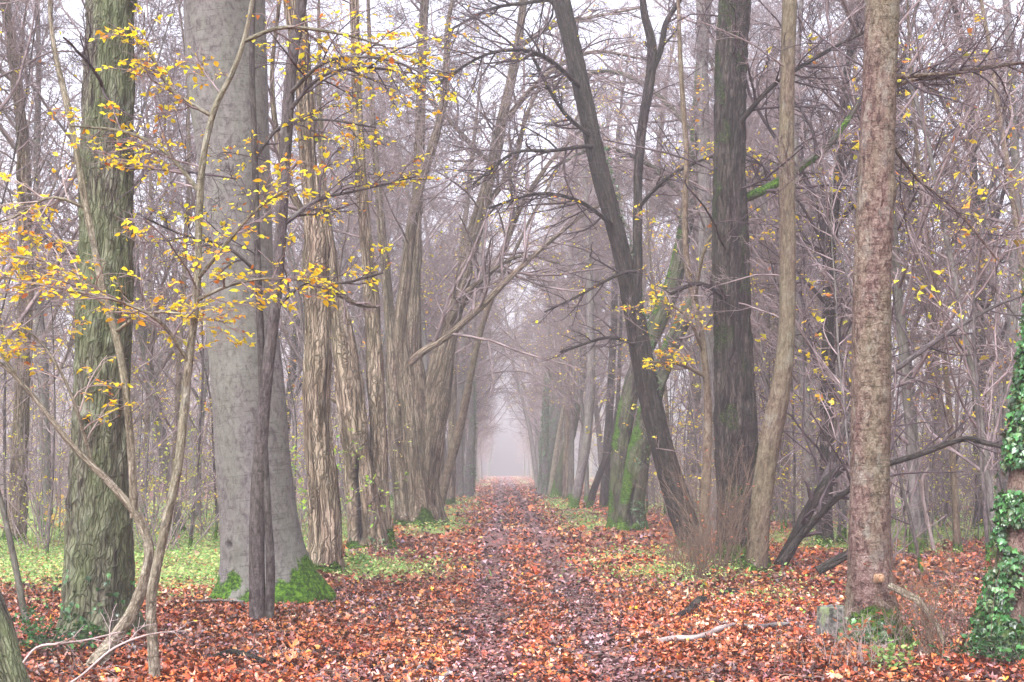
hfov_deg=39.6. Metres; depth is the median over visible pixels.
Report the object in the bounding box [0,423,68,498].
bare shrub
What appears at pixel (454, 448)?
tree
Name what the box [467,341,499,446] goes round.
forest tree
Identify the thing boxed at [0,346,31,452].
slender tree
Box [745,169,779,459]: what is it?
pole sapling
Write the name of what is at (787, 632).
dry stalk
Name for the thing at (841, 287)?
forest tree
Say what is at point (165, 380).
slender tree
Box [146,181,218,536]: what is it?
pole sapling
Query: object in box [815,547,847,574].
log
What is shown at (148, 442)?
pole sapling
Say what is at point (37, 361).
bare shrub
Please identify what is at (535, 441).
forest tree
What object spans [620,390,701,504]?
leafy shrub
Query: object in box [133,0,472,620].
twin stemmed sapling
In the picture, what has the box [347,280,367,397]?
pole sapling
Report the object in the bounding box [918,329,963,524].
pole sapling
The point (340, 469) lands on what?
green leaved shrub
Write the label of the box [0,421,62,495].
bare shrub
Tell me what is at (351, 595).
fallen leaves
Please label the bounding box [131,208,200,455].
forest tree
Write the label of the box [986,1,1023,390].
slender tree
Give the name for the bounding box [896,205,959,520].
pole sapling
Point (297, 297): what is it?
spreading tree
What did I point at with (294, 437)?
leafy shrub
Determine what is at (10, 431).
bare shrub
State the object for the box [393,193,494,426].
forest tree
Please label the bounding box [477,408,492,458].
forest tree
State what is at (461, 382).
forest tree
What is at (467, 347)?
ivy tree
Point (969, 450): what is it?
leafy shrub
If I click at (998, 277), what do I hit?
forest tree
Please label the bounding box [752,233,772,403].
pole sapling
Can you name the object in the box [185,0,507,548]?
slim row tree
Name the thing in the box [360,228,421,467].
pole sapling
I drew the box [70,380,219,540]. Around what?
leafy shrub
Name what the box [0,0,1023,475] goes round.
sky
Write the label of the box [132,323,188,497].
pole sapling
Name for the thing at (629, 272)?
leaning dark tree
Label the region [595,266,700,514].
pole sapling
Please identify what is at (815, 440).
bare shrub
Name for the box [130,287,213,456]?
slender tree
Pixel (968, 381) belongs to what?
pole sapling
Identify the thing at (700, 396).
pole sapling
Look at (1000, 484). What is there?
pole sapling
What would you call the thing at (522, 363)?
forest tree
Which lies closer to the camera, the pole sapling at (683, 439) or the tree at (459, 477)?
the pole sapling at (683, 439)
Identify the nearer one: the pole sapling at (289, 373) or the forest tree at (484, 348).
the pole sapling at (289, 373)
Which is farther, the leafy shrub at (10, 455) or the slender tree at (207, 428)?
the slender tree at (207, 428)
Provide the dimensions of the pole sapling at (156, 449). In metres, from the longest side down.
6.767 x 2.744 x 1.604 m
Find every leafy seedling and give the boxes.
[12,602,104,656]
[344,547,385,569]
[863,637,920,670]
[928,623,1023,665]
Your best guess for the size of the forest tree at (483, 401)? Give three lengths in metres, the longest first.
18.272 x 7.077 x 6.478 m
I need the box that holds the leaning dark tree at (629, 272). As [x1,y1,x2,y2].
[390,0,714,547]
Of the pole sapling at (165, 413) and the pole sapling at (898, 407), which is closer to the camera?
the pole sapling at (165, 413)
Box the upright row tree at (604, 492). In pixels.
[506,0,684,507]
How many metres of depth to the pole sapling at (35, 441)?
43.66 m
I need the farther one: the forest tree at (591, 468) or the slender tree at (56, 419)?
the forest tree at (591, 468)
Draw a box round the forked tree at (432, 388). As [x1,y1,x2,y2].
[270,0,664,525]
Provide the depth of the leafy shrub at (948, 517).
29.39 m
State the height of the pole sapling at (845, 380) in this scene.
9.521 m
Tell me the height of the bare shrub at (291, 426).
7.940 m
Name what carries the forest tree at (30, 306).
on the ground at (472, 657)
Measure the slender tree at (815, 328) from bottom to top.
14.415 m
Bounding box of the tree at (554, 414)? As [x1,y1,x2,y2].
[522,107,628,493]
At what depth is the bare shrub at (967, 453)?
56.88 m
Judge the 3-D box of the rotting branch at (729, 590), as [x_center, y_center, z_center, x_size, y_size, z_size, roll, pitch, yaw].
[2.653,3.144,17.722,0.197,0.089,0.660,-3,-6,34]
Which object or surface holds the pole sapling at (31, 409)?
on the ground at (472, 657)
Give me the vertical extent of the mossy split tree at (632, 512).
12.624 m
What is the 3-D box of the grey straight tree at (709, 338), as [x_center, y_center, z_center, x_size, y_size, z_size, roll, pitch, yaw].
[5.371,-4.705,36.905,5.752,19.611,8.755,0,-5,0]
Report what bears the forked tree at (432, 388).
on the ground at (472, 657)
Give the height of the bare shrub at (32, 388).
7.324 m
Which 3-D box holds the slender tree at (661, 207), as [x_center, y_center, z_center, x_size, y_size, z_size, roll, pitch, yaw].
[5.727,0.140,39.700,6.323,10.640,6.295,3,-6,-30]
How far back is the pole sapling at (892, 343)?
26.16 m
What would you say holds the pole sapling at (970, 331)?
on the ground at (472, 657)
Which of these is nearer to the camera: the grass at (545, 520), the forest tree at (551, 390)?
the grass at (545, 520)
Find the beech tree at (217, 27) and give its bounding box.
[183,0,336,604]
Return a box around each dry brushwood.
[619,425,812,571]
[635,534,697,568]
[650,505,749,580]
[773,587,924,669]
[851,528,1006,662]
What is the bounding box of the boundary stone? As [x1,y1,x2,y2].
[816,604,843,637]
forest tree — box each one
[0,0,38,318]
[0,0,138,362]
[0,0,159,530]
[0,0,202,543]
[0,138,72,389]
[0,200,66,398]
[0,223,74,486]
[0,248,75,417]
[0,265,13,419]
[130,334,165,423]
[131,58,211,499]
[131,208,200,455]
[131,339,193,456]
[133,0,303,518]
[187,31,388,435]
[279,217,334,460]
[280,61,433,499]
[281,312,302,473]
[332,252,394,421]
[337,82,545,484]
[342,100,498,394]
[361,109,495,462]
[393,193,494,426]
[427,246,498,434]
[427,261,511,433]
[428,293,496,466]
[432,222,533,475]
[447,305,538,442]
[458,212,518,468]
[463,369,494,477]
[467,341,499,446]
[467,394,493,481]
[472,126,656,498]
[474,331,512,483]
[477,324,523,446]
[477,382,501,452]
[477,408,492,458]
[477,438,500,478]
[478,415,492,479]
[478,438,485,477]
[480,257,525,395]
[483,428,492,475]
[485,323,542,470]
[486,200,608,414]
[488,230,626,460]
[489,277,551,435]
[495,364,541,433]
[499,236,583,471]
[500,152,628,499]
[503,0,714,423]
[507,413,529,476]
[508,317,552,434]
[508,383,599,441]
[509,298,609,436]
[511,411,533,478]
[515,360,541,483]
[517,429,530,477]
[522,409,541,464]
[522,420,534,479]
[523,408,540,474]
[524,191,624,501]
[576,0,854,358]
[577,334,614,476]
[611,21,772,447]
[613,284,680,414]
[644,0,926,517]
[649,0,925,531]
[664,230,760,411]
[668,206,701,400]
[670,0,853,417]
[675,0,992,549]
[712,9,905,508]
[751,0,1022,552]
[758,129,853,438]
[759,263,820,434]
[770,0,1023,520]
[797,88,945,496]
[802,0,1023,529]
[810,230,853,410]
[892,246,964,415]
[896,0,1023,491]
[908,11,1023,428]
[914,68,1020,491]
[916,290,971,488]
[951,85,1023,339]
[968,38,1023,228]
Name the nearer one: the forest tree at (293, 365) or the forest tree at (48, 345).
the forest tree at (293, 365)
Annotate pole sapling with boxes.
[0,2,73,488]
[0,107,68,506]
[0,179,78,532]
[0,247,52,505]
[0,254,56,543]
[0,281,15,456]
[0,320,64,517]
[0,366,34,490]
[4,302,70,516]
[7,122,198,481]
[12,352,52,486]
[17,193,76,560]
[28,314,74,532]
[60,356,74,485]
[66,270,154,440]
[130,191,185,492]
[131,231,173,410]
[131,246,216,521]
[131,292,173,509]
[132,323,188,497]
[133,268,209,522]
[133,359,170,500]
[135,371,158,480]
[136,347,192,507]
[145,251,193,495]
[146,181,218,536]
[155,265,206,509]
[157,91,215,552]
[158,339,216,517]
[188,188,300,543]
[194,205,304,461]
[278,306,303,497]
[279,295,304,474]
[279,305,303,453]
[279,319,295,390]
[281,322,305,484]
[286,243,303,432]
[290,260,388,477]
[298,287,353,486]
[301,267,365,476]
[330,362,359,490]
[331,375,343,485]
[334,223,394,425]
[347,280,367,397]
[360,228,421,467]
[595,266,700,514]
[602,287,671,513]
[650,264,701,470]
[650,340,701,514]
[653,139,838,550]
[653,288,713,493]
[655,289,693,464]
[659,369,701,484]
[666,264,702,487]
[673,376,700,509]
[676,345,701,501]
[677,350,702,479]
[679,376,701,485]
[681,333,702,448]
[682,325,702,509]
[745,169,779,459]
[746,150,825,528]
[749,215,802,530]
[750,319,797,485]
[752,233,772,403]
[753,277,799,450]
[754,218,796,529]
[754,332,768,444]
[760,270,818,482]
[766,264,850,514]
[766,314,819,510]
[768,95,931,572]
[776,302,819,477]
[778,117,905,474]
[782,336,820,506]
[788,213,853,543]
[791,357,841,491]
[798,163,853,468]
[803,373,849,509]
[811,226,945,482]
[834,339,892,455]
[842,218,906,482]
[843,328,903,522]
[890,263,1001,535]
[890,375,918,540]
[891,313,918,485]
[891,330,927,519]
[893,275,956,505]
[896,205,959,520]
[897,229,954,502]
[902,309,969,538]
[913,306,966,525]
[915,160,990,535]
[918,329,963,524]
[921,269,1005,508]
[926,0,1023,564]
[940,280,999,483]
[941,150,1014,533]
[943,232,1020,491]
[943,256,1008,506]
[950,316,1001,510]
[952,306,1010,539]
[983,272,1022,479]
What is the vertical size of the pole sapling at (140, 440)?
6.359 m
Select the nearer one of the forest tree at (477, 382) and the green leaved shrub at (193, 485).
the green leaved shrub at (193, 485)
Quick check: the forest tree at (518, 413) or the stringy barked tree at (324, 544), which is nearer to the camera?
the stringy barked tree at (324, 544)
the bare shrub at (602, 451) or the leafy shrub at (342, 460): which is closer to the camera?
the leafy shrub at (342, 460)
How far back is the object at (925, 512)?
25.85 m
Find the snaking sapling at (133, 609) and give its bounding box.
[0,0,254,666]
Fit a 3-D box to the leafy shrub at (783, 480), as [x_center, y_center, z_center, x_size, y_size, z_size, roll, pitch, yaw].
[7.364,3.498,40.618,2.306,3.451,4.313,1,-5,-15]
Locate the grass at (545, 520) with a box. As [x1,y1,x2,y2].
[183,504,817,606]
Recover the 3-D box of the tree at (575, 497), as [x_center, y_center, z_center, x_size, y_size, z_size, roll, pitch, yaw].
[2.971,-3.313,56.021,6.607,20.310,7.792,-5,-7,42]
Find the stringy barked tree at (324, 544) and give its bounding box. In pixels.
[160,0,392,575]
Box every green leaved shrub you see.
[137,421,217,530]
[289,418,410,546]
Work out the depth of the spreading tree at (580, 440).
91.71 m
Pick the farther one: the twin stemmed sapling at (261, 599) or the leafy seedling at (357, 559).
the leafy seedling at (357, 559)
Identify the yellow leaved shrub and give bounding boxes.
[44,491,65,527]
[586,352,801,531]
[755,331,896,512]
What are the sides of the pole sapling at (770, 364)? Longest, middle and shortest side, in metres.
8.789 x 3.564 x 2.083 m
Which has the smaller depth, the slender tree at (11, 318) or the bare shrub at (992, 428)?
the bare shrub at (992, 428)
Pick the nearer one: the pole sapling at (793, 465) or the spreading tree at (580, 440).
the pole sapling at (793, 465)
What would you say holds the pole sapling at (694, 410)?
on the ground at (472, 657)
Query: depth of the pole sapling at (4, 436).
28.08 m
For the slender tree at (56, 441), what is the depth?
73.84 m
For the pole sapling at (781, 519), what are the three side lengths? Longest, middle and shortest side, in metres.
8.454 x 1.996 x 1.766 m
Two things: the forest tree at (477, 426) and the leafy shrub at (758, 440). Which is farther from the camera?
the forest tree at (477, 426)
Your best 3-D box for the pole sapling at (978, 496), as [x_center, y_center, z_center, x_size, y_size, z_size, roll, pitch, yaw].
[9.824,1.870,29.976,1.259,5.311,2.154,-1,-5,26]
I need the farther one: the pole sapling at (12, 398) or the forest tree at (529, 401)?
the forest tree at (529, 401)
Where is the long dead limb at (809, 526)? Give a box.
[777,365,1003,565]
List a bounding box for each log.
[772,460,849,566]
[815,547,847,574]
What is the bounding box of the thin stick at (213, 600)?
[192,599,243,602]
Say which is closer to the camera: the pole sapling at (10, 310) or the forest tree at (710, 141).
the pole sapling at (10, 310)
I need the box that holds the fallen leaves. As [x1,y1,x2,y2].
[0,476,1023,681]
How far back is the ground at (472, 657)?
21.09 m
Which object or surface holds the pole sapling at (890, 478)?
on the ground at (472, 657)
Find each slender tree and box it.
[0,0,204,451]
[0,123,58,420]
[0,170,68,430]
[0,300,74,466]
[0,323,29,451]
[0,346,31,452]
[29,378,72,464]
[32,338,71,481]
[37,355,73,448]
[50,0,205,520]
[130,0,276,539]
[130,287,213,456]
[132,252,204,485]
[154,310,209,486]
[164,324,199,442]
[165,363,211,496]
[173,312,213,495]
[281,310,333,475]
[284,309,335,493]
[299,409,341,466]
[574,412,603,461]
[589,155,844,521]
[590,360,614,484]
[592,379,606,449]
[595,95,701,440]
[673,373,688,454]
[707,0,1023,544]
[707,0,1023,554]
[748,0,1023,558]
[749,122,844,451]
[758,0,990,522]
[790,190,891,427]
[794,209,902,438]
[824,0,1022,554]
[839,0,1023,387]
[910,346,928,460]
[924,367,995,495]
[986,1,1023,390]
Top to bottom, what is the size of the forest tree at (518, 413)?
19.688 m
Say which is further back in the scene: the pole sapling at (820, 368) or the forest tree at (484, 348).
the forest tree at (484, 348)
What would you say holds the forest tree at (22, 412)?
on the ground at (472, 657)
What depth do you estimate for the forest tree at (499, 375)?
97.19 m
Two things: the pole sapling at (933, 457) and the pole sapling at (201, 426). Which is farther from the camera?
the pole sapling at (201, 426)
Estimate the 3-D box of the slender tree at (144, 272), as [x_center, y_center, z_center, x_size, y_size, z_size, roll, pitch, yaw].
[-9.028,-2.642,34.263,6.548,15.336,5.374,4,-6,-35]
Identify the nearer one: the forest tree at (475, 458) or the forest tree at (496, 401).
the forest tree at (475, 458)
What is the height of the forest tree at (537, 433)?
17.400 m
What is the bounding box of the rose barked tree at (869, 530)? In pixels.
[751,0,1023,646]
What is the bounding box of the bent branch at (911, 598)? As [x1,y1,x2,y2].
[888,583,957,644]
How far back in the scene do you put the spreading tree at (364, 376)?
62.56 m
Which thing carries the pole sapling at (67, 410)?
on the ground at (472, 657)
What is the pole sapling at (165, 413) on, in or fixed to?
on the ground at (472, 657)
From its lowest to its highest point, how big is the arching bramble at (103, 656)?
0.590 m
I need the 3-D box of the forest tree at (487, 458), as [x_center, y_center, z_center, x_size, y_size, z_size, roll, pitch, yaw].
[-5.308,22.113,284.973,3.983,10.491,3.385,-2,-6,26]
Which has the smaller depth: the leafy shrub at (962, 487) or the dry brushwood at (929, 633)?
the dry brushwood at (929, 633)
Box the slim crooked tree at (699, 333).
[612,0,800,552]
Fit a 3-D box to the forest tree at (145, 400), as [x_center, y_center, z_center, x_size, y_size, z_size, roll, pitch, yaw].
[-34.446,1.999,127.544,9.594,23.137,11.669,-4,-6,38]
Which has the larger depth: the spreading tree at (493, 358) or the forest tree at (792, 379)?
the forest tree at (792, 379)
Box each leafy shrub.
[0,382,37,497]
[0,410,68,552]
[37,408,67,497]
[57,390,211,524]
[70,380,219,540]
[133,372,299,549]
[133,407,218,558]
[135,446,189,504]
[137,444,213,510]
[168,426,215,504]
[170,430,216,514]
[190,407,303,457]
[200,432,301,518]
[289,396,452,515]
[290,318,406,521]
[290,371,367,513]
[292,396,411,530]
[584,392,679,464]
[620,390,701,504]
[648,418,702,519]
[680,333,803,524]
[758,429,899,546]
[759,410,819,521]
[771,409,799,514]
[775,407,842,517]
[797,398,904,513]
[798,346,960,546]
[892,415,1000,544]
[918,428,973,513]
[929,411,1001,524]
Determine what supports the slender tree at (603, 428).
on the ground at (472, 657)
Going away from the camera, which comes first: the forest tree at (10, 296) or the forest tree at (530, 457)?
the forest tree at (10, 296)
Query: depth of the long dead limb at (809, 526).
20.00 m
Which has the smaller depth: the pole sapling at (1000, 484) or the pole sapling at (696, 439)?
the pole sapling at (1000, 484)
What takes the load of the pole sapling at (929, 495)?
on the ground at (472, 657)
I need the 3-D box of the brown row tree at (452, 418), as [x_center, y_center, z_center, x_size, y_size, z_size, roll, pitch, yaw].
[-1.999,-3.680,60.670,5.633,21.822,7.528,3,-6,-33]
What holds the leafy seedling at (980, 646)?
on the ground at (472, 657)
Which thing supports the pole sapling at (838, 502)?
on the ground at (472, 657)
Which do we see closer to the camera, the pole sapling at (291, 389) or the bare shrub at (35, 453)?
the pole sapling at (291, 389)
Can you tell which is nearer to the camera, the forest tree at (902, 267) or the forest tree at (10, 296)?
the forest tree at (902, 267)
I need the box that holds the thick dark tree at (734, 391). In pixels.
[583,0,904,568]
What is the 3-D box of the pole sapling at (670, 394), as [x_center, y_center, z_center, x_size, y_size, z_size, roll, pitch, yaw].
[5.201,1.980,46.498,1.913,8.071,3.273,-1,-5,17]
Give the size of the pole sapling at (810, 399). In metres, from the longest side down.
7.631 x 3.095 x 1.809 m
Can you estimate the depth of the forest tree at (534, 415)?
130.01 m
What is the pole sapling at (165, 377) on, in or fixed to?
on the ground at (472, 657)
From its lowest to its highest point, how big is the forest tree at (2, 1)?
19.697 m
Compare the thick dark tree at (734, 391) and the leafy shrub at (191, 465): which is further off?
the leafy shrub at (191, 465)
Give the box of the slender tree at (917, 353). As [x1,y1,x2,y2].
[756,260,1022,558]
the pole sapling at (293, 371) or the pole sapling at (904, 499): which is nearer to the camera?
the pole sapling at (904, 499)
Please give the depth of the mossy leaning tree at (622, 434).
37.62 m
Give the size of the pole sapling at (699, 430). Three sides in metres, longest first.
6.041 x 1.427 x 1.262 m
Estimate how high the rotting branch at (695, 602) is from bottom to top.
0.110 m
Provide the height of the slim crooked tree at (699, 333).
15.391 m
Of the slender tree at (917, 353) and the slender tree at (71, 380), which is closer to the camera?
the slender tree at (917, 353)
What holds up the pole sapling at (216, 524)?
on the ground at (472, 657)
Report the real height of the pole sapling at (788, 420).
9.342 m
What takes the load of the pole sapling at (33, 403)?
on the ground at (472, 657)
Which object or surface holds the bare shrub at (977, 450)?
on the ground at (472, 657)
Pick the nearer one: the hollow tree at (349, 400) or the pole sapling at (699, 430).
the hollow tree at (349, 400)
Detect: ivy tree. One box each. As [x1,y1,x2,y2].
[423,225,503,478]
[487,414,499,476]
[537,272,599,442]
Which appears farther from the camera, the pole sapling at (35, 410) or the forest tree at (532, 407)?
the forest tree at (532, 407)
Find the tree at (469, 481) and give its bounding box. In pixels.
[425,120,549,496]
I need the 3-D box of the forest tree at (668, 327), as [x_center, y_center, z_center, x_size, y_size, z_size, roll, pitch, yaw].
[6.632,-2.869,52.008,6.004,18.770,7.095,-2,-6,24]
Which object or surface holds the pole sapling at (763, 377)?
on the ground at (472, 657)
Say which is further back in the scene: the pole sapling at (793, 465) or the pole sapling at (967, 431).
the pole sapling at (967, 431)
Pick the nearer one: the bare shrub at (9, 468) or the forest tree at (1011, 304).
the forest tree at (1011, 304)
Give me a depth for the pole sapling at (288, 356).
47.26 m
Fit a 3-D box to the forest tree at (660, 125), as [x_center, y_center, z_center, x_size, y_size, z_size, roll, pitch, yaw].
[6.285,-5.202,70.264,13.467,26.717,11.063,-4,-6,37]
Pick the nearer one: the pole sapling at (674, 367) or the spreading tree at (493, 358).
the pole sapling at (674, 367)
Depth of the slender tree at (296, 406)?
68.63 m
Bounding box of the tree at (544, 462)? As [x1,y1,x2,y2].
[502,220,606,494]
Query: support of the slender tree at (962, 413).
on the ground at (472, 657)
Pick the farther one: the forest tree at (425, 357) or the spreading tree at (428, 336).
the spreading tree at (428, 336)
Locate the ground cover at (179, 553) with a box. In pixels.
[0,494,990,614]
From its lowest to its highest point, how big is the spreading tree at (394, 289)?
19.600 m
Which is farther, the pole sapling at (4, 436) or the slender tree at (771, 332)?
the slender tree at (771, 332)
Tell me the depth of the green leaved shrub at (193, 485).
33.12 m
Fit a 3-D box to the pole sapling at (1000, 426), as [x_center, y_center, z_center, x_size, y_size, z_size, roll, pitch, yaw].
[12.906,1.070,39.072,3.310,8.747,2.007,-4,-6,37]
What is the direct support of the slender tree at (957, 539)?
on the ground at (472, 657)
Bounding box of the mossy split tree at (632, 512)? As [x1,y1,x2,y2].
[615,61,852,530]
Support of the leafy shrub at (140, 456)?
on the ground at (472, 657)
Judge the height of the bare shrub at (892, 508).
2.510 m
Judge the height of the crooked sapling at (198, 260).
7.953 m
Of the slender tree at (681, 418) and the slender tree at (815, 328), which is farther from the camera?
the slender tree at (681, 418)
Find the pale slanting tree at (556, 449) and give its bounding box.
[498,165,607,495]
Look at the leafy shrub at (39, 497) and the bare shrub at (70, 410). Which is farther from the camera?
the bare shrub at (70, 410)
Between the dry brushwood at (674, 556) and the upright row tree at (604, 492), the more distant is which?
the upright row tree at (604, 492)
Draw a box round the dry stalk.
[769,565,820,675]
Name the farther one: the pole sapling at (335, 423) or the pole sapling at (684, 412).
the pole sapling at (684, 412)
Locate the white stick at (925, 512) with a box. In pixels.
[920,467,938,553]
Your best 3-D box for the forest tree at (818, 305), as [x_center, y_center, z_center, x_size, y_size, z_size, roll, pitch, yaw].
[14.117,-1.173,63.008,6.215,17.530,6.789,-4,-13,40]
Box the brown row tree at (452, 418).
[404,6,562,505]
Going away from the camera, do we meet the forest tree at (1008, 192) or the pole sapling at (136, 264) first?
the pole sapling at (136, 264)
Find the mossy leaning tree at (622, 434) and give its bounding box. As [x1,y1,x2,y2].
[522,4,800,528]
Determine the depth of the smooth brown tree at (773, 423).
21.24 m
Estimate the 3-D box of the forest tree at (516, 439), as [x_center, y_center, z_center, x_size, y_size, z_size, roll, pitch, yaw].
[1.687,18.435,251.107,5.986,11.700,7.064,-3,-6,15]
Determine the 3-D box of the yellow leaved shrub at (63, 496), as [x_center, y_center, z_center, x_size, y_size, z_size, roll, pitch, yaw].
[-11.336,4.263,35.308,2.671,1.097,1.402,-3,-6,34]
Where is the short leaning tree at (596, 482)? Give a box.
[540,196,693,508]
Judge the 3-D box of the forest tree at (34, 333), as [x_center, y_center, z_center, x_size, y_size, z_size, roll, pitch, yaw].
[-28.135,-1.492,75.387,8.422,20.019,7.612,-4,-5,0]
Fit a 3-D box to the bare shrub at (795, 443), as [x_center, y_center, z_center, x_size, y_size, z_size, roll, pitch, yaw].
[8.178,2.275,37.909,8.215,5.377,3.087,-5,-7,42]
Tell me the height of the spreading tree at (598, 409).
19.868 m
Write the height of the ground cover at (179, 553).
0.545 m
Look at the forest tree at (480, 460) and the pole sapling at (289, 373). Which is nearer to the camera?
the pole sapling at (289, 373)
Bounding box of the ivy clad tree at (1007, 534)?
[961,268,1023,661]
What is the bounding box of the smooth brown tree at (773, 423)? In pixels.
[660,0,804,572]
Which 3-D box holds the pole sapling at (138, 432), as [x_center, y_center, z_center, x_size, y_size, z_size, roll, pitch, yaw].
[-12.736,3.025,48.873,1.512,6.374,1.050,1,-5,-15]
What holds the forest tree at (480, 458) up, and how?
on the ground at (472, 657)
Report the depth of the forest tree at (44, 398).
36.01 m
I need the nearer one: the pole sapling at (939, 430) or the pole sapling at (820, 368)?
the pole sapling at (820, 368)
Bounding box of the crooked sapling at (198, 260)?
[0,0,421,678]
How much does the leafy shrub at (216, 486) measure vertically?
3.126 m
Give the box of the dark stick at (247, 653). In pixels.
[213,638,265,662]
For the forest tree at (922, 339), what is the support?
on the ground at (472, 657)
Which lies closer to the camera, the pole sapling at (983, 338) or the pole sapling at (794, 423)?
the pole sapling at (794, 423)
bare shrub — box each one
[0,190,212,539]
[0,297,195,483]
[0,330,73,398]
[0,361,66,486]
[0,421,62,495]
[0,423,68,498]
[0,426,68,505]
[0,433,68,519]
[28,445,67,507]
[35,411,68,512]
[170,369,368,472]
[293,460,306,500]
[574,389,682,507]
[680,346,966,520]
[772,408,946,562]
[784,389,847,505]
[818,348,1001,530]
[851,338,971,509]
[891,434,961,510]
[892,412,1001,524]
[897,352,1000,505]
[916,318,1000,477]
[925,392,1001,500]
[928,364,1001,493]
[934,339,1011,491]
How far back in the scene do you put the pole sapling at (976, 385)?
22.05 m
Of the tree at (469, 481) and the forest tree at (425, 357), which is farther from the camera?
the tree at (469, 481)
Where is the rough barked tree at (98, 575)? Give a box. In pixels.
[8,0,236,636]
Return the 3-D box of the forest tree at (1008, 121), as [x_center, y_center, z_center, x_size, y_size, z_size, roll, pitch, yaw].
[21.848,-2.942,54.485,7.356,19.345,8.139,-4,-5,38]
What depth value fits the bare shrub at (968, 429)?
40.50 m
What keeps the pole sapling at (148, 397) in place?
on the ground at (472, 657)
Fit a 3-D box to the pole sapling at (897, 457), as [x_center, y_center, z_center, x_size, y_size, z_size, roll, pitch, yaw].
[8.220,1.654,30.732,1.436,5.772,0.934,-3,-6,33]
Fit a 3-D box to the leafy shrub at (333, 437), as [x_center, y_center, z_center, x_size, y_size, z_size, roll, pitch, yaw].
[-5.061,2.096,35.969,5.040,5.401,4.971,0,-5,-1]
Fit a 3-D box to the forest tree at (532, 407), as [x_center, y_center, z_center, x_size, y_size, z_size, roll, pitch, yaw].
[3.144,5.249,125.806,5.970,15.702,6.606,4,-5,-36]
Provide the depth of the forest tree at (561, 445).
98.85 m
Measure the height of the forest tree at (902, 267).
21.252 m
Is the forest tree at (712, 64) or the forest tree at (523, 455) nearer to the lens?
the forest tree at (712, 64)
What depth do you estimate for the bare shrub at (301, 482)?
66.88 m
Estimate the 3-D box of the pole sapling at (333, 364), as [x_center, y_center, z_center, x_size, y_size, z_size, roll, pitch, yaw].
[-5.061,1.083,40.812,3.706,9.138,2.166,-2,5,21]
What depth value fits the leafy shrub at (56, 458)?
65.95 m
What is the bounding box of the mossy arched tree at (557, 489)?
[532,75,636,497]
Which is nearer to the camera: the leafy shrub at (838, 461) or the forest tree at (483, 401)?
the leafy shrub at (838, 461)
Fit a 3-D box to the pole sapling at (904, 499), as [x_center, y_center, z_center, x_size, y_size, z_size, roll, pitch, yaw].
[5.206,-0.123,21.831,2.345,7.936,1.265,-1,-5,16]
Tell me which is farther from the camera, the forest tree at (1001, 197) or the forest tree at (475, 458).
the forest tree at (475, 458)
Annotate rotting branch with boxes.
[676,596,707,616]
[717,588,739,595]
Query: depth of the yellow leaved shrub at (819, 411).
41.94 m
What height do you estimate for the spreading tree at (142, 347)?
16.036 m
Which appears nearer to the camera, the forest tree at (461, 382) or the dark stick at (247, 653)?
the dark stick at (247, 653)
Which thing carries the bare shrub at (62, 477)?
on the ground at (472, 657)
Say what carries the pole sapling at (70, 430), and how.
on the ground at (472, 657)
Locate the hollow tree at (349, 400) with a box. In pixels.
[196,0,416,548]
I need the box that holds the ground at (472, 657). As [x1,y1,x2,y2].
[0,475,1023,681]
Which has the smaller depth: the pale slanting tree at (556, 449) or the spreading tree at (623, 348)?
the spreading tree at (623, 348)
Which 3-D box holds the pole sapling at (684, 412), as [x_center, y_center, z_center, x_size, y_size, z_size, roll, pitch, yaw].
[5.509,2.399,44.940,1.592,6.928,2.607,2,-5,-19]
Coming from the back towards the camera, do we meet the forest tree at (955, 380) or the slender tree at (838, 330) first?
the forest tree at (955, 380)
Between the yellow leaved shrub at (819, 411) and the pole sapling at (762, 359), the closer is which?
the pole sapling at (762, 359)
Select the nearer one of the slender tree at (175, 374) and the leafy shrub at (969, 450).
the leafy shrub at (969, 450)
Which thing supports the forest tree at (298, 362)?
on the ground at (472, 657)
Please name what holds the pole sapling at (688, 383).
on the ground at (472, 657)
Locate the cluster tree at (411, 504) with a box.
[266,0,663,527]
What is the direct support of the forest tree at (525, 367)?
on the ground at (472, 657)
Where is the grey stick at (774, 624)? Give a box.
[744,622,789,627]
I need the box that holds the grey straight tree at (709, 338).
[624,0,833,529]
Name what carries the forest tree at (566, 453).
on the ground at (472, 657)
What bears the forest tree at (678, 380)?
on the ground at (472, 657)
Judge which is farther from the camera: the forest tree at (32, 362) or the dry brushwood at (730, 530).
the forest tree at (32, 362)
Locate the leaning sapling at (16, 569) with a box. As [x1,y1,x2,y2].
[0,302,28,623]
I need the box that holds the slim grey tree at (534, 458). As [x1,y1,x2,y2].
[491,277,550,487]
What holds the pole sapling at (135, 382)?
on the ground at (472, 657)
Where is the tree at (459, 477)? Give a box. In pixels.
[393,78,546,496]
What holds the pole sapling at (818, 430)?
on the ground at (472, 657)
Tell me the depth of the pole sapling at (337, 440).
43.20 m
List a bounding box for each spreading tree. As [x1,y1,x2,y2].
[0,0,300,534]
[72,0,461,369]
[269,54,452,503]
[273,134,447,378]
[284,40,538,445]
[406,160,554,452]
[479,140,661,495]
[518,229,668,465]
[522,63,712,504]
[532,0,903,507]
[601,0,1003,486]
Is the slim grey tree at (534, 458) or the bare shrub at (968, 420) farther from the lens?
the slim grey tree at (534, 458)

